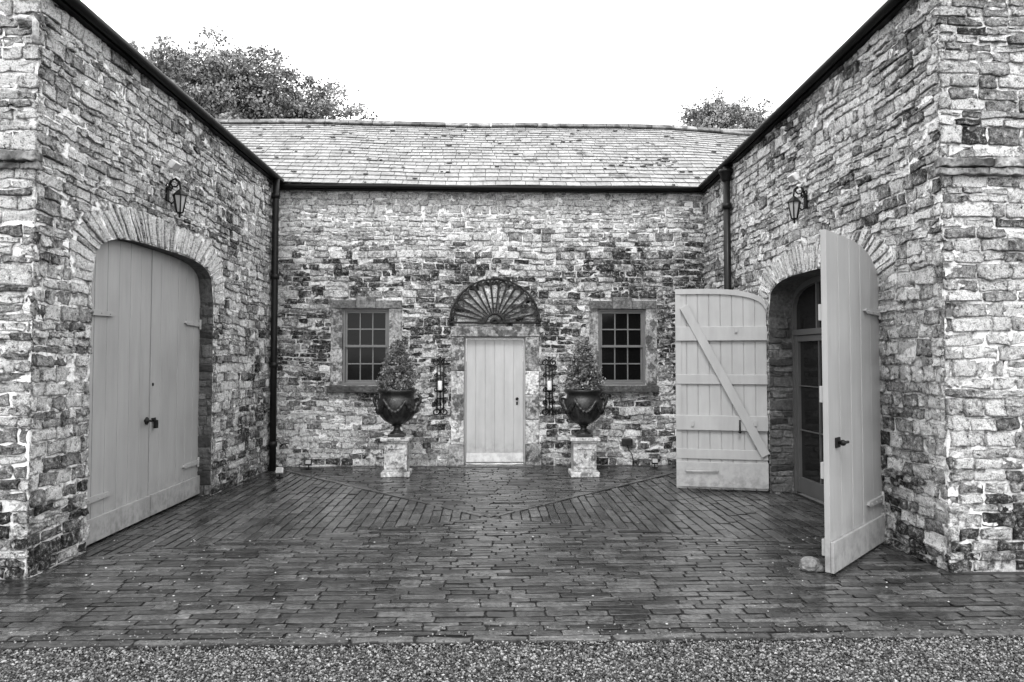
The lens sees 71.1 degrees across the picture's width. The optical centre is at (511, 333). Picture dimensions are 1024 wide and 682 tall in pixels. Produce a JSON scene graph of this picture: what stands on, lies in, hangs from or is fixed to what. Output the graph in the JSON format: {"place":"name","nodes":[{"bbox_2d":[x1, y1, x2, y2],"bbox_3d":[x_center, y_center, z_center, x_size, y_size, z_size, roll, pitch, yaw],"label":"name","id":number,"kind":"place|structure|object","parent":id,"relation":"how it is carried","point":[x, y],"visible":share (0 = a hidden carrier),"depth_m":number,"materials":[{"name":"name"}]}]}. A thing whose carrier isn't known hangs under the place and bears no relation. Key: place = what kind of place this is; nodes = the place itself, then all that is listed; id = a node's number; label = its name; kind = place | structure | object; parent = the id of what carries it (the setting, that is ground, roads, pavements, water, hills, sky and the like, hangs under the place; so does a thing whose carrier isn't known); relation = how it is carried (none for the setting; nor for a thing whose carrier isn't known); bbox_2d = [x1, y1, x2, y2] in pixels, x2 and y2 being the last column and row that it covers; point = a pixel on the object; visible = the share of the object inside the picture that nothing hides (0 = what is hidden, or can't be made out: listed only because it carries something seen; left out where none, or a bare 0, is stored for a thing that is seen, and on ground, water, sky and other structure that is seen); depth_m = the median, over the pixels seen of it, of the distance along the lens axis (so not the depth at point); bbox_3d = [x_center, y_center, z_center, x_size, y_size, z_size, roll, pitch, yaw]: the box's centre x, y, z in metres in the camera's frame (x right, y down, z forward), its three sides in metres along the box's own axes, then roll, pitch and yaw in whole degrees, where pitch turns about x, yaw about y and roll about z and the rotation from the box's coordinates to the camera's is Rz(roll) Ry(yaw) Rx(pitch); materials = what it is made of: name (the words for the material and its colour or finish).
{"place":"outdoors","nodes":[
{"label":"outdoors","id":0,"kind":"place"},
{"bbox_2d":[81,0,886,125],"label":"sky","id":1,"kind":"structure","parent":0,"point":[465,61],"materials":[{"name":"white"}]},
{"bbox_2d":[0,465,1023,652],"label":"paving","id":2,"kind":"structure","parent":0,"point":[979,598],"depth_m":5.77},
{"bbox_2d":[276,467,283,477],"bbox_3d":[-3.313,1.985,10.224,0.100,0.146,0.100,0,-2,-2],"label":"ground spotlight","id":3,"kind":"object","parent":2,"relation":"on","point":[279,470],"visible":1,"depth_m":10.20,"materials":[{"name":"black metal"}]},
{"bbox_2d":[305,460,311,469],"bbox_3d":[-3.120,2.012,10.990,0.100,0.146,0.100,0,-2,-2],"label":"ground spotlight","id":4,"kind":"object","parent":2,"relation":"on","point":[308,463],"visible":1,"depth_m":10.97,"materials":[{"name":"black metal"}]},
{"bbox_2d":[380,435,412,476],"bbox_3d":[-1.679,1.786,10.455,0.430,0.560,0.430,0,-2,-2],"label":"pedestal","id":5,"kind":"object","parent":2,"relation":"on","point":[396,456],"visible":1,"depth_m":10.29,"materials":[{"name":"stone"}]},
{"bbox_2d":[372,389,421,436],"bbox_3d":[-1.676,1.163,10.478,0.643,0.685,0.641,2,-3,-44],"label":"garden urn","id":6,"kind":"object","parent":5,"relation":"on","point":[396,409],"visible":0.97,"depth_m":10.28,"materials":[{"name":"metal"}]},
{"bbox_2d":[375,338,417,393],"bbox_3d":[-1.690,0.497,10.498,0.642,0.865,0.653,0,-2,-2],"label":"topiary","id":7,"kind":"object","parent":6,"relation":"on","point":[396,373],"visible":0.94,"depth_m":10.38,"materials":[{"name":"grey plant"}]},
{"bbox_2d":[216,119,755,467],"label":"stone building","id":8,"kind":"structure","parent":2,"relation":"on","point":[494,264],"depth_m":11.48,"materials":[{"name":"stone"}]},
{"bbox_2d":[343,309,388,384],"bbox_3d":[-2.324,0.220,11.452,0.736,1.218,0.100,0,-2,-2],"label":"window","id":9,"kind":"structure","parent":8,"relation":"in","point":[365,331],"depth_m":11.46,"materials":[{"name":"glass"}]},
{"bbox_2d":[433,356,447,414],"bbox_3d":[-1.135,0.830,11.300,0.234,0.938,0.167,0,-2,-2],"label":"candle sconce","id":10,"kind":"object","parent":8,"relation":"attached to","point":[440,391],"visible":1,"depth_m":11.36,"materials":[{"name":"black metal"}]},
{"bbox_2d":[438,381,441,389],"bbox_3d":[-1.134,0.815,11.278,0.070,0.158,0.070,0,-2,-2],"label":"candle","id":11,"kind":"object","parent":10,"relation":"on","point":[439,385],"visible":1,"depth_m":11.25,"materials":[{"name":"wax"}]},
{"bbox_2d":[464,337,524,463],"bbox_3d":[-0.277,1.070,11.479,0.977,2.022,0.136,0,-2,-2],"label":"door","id":12,"kind":"structure","parent":8,"relation":"in","point":[494,367],"depth_m":11.49,"materials":[{"name":"grey paint"}]},
{"bbox_2d":[542,357,555,414],"bbox_3d":[0.592,0.834,11.354,0.234,0.942,0.167,0,-2,-2],"label":"candle sconce","id":13,"kind":"object","parent":8,"relation":"attached to","point":[545,388],"visible":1,"depth_m":11.41,"materials":[{"name":"black metal"}]},
{"bbox_2d":[547,381,551,389],"bbox_3d":[0.593,0.819,11.332,0.070,0.158,0.070,0,-2,-2],"label":"candle","id":14,"kind":"object","parent":13,"relation":"on","point":[549,385],"visible":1,"depth_m":11.30,"materials":[{"name":"wax"}]},
{"bbox_2d":[598,309,645,384],"bbox_3d":[1.766,0.225,11.580,0.763,1.218,0.100,0,-2,-2],"label":"window","id":15,"kind":"structure","parent":8,"relation":"in","point":[621,332],"depth_m":11.59,"materials":[{"name":"glass"}]},
{"bbox_2d":[622,438,633,463],"bbox_3d":[1.843,1.876,11.405,0.192,0.411,0.080,0,-2,-2],"label":"outdoor socket","id":16,"kind":"object","parent":8,"relation":"attached to","point":[627,442],"visible":1,"depth_m":11.37,"materials":[{"name":"black plastic"}]},
{"bbox_2d":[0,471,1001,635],"bbox_3d":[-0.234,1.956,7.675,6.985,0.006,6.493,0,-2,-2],"label":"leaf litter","id":17,"kind":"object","parent":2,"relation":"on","point":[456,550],"visible":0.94,"depth_m":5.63,"materials":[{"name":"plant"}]},
{"bbox_2d":[567,435,599,476],"bbox_3d":[1.045,1.786,10.455,0.430,0.560,0.430,0,-2,-2],"label":"pedestal","id":18,"kind":"object","parent":2,"relation":"on","point":[583,458],"visible":1,"depth_m":10.29,"materials":[{"name":"stone"}]},
{"bbox_2d":[559,389,607,436],"bbox_3d":[1.047,1.163,10.478,0.643,0.685,0.641,2,-3,-44],"label":"garden urn","id":19,"kind":"object","parent":18,"relation":"on","point":[583,409],"visible":0.98,"depth_m":10.28,"materials":[{"name":"metal"}]},
{"bbox_2d":[560,339,605,389],"bbox_3d":[1.051,0.497,10.491,0.654,0.865,0.642,1,-2,-26],"label":"topiary","id":20,"kind":"object","parent":19,"relation":"on","point":[582,372],"visible":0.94,"depth_m":10.38,"materials":[{"name":"grey plant"}]},
{"bbox_2d":[651,459,657,468],"bbox_3d":[2.213,2.016,11.119,0.100,0.146,0.100,0,-2,-2],"label":"ground spotlight","id":21,"kind":"object","parent":2,"relation":"on","point":[654,461],"visible":1,"depth_m":11.09,"materials":[{"name":"black metal"}]},
{"bbox_2d":[799,556,824,572],"bbox_3d":[2.396,1.851,5.732,0.195,0.135,0.141,0,-2,-2],"label":"rock","id":22,"kind":"object","parent":2,"relation":"on","point":[811,564],"visible":0.99,"depth_m":5.69,"materials":[{"name":"grey stone"}]},
{"bbox_2d":[675,0,1023,573],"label":"stone building","id":23,"kind":"structure","parent":2,"relation":"on","point":[849,348],"depth_m":6.25,"materials":[{"name":"stone"}]},
{"bbox_2d":[675,289,769,490],"bbox_3d":[2.677,0.705,9.147,1.145,2.570,0.127,0,-2,11],"label":"door","id":24,"kind":"structure","parent":23,"relation":"in","point":[721,334],"depth_m":9.16,"materials":[{"name":"grey paint"}]},
{"bbox_2d":[787,172,805,187],"bbox_3d":[3.228,-1.724,8.110,0.185,0.174,0.152,0,-2,-2],"label":"security light","id":25,"kind":"object","parent":23,"relation":"attached to","point":[793,177],"visible":1,"depth_m":8.08,"materials":[{"name":"white plastic"}]},
{"bbox_2d":[787,186,807,223],"bbox_3d":[3.211,-1.452,8.075,0.228,0.436,0.166,0,-2,-2],"label":"wall lantern","id":26,"kind":"object","parent":23,"relation":"attached to","point":[794,202],"depth_m":8.06,"materials":[{"name":"black metal"}]},
{"bbox_2d":[795,334,823,501],"bbox_3d":[3.645,0.989,8.481,0.047,1.955,1.155,0,-2,-4],"label":"glazed door","id":27,"kind":"structure","parent":23,"relation":"in","point":[808,348],"depth_m":8.78,"materials":[{"name":"paint"}]},
{"bbox_2d":[818,229,884,573],"bbox_3d":[2.946,0.539,6.133,0.145,2.690,1.398,-2,-3,42],"label":"door","id":28,"kind":"structure","parent":23,"relation":"in","point":[849,314],"depth_m":5.99,"materials":[{"name":"grey paint"}]},
{"bbox_2d":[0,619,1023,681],"bbox_3d":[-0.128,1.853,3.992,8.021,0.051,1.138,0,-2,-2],"label":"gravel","id":29,"kind":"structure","parent":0,"point":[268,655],"depth_m":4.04,"materials":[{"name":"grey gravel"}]},
{"bbox_2d":[1,462,1023,681],"bbox_3d":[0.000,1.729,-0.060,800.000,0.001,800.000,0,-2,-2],"label":"ground","id":30,"kind":"structure","parent":0,"point":[594,650],"depth_m":4.04,"materials":[{"name":"grey gravel"}]},
{"bbox_2d":[0,0,285,578],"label":"stone building","id":31,"kind":"structure","parent":30,"relation":"on","point":[139,347],"depth_m":6.84,"materials":[{"name":"grey stone"}]},
{"bbox_2d":[14,14,38,43],"bbox_3d":[-3.805,-2.375,5.602,0.215,0.225,0.093,-1,-2,22],"label":"bent pipe","id":32,"kind":"object","parent":31,"relation":"attached to","point":[21,19],"visible":1,"depth_m":5.58,"materials":[{"name":"plastic"}]},
{"bbox_2d":[86,240,151,545],"bbox_3d":[-3.813,0.497,6.972,0.115,2.834,1.309,0,-2,-2],"label":"door","id":33,"kind":"structure","parent":31,"relation":"in","point":[117,484],"depth_m":6.99,"materials":[{"name":"grey paint"}]},
{"bbox_2d":[160,159,181,176],"bbox_3d":[-3.632,-1.750,7.619,0.186,0.174,0.152,0,-2,-2],"label":"security light","id":34,"kind":"object","parent":31,"relation":"attached to","point":[174,165],"visible":1,"depth_m":7.61,"materials":[{"name":"white plastic"}]},
{"bbox_2d":[147,250,200,515],"bbox_3d":[-3.869,0.543,8.298,0.085,2.834,1.307,0,-2,-2],"label":"door","id":35,"kind":"structure","parent":31,"relation":"in","point":[175,322],"depth_m":8.18,"materials":[{"name":"grey paint"}]},
{"bbox_2d":[165,178,186,217],"bbox_3d":[-3.614,-1.462,7.728,0.228,0.436,0.166,0,-2,-2],"label":"wall lantern","id":36,"kind":"object","parent":31,"relation":"attached to","point":[179,195],"depth_m":7.71,"materials":[{"name":"black metal"}]},
{"bbox_2d":[130,25,377,120],"bbox_3d":[-10.055,-3.543,23.765,11.509,12.219,7.740,0,-2,-2],"label":"tree","id":37,"kind":"object","parent":30,"relation":"on","point":[218,86],"visible":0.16,"depth_m":22.62,"materials":[{"name":"grey plant"}]},
{"bbox_2d":[0,628,1023,648],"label":"kerb","id":38,"kind":"structure","parent":30,"relation":"on","point":[439,640],"depth_m":4.35,"materials":[{"name":"grey stone"}]},
{"bbox_2d":[677,87,775,128],"bbox_3d":[8.147,-2.806,24.396,5.522,10.774,4.951,0,-2,-2],"label":"tree","id":39,"kind":"object","parent":30,"relation":"on","point":[733,115],"visible":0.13,"depth_m":23.71,"materials":[{"name":"grey plant"}]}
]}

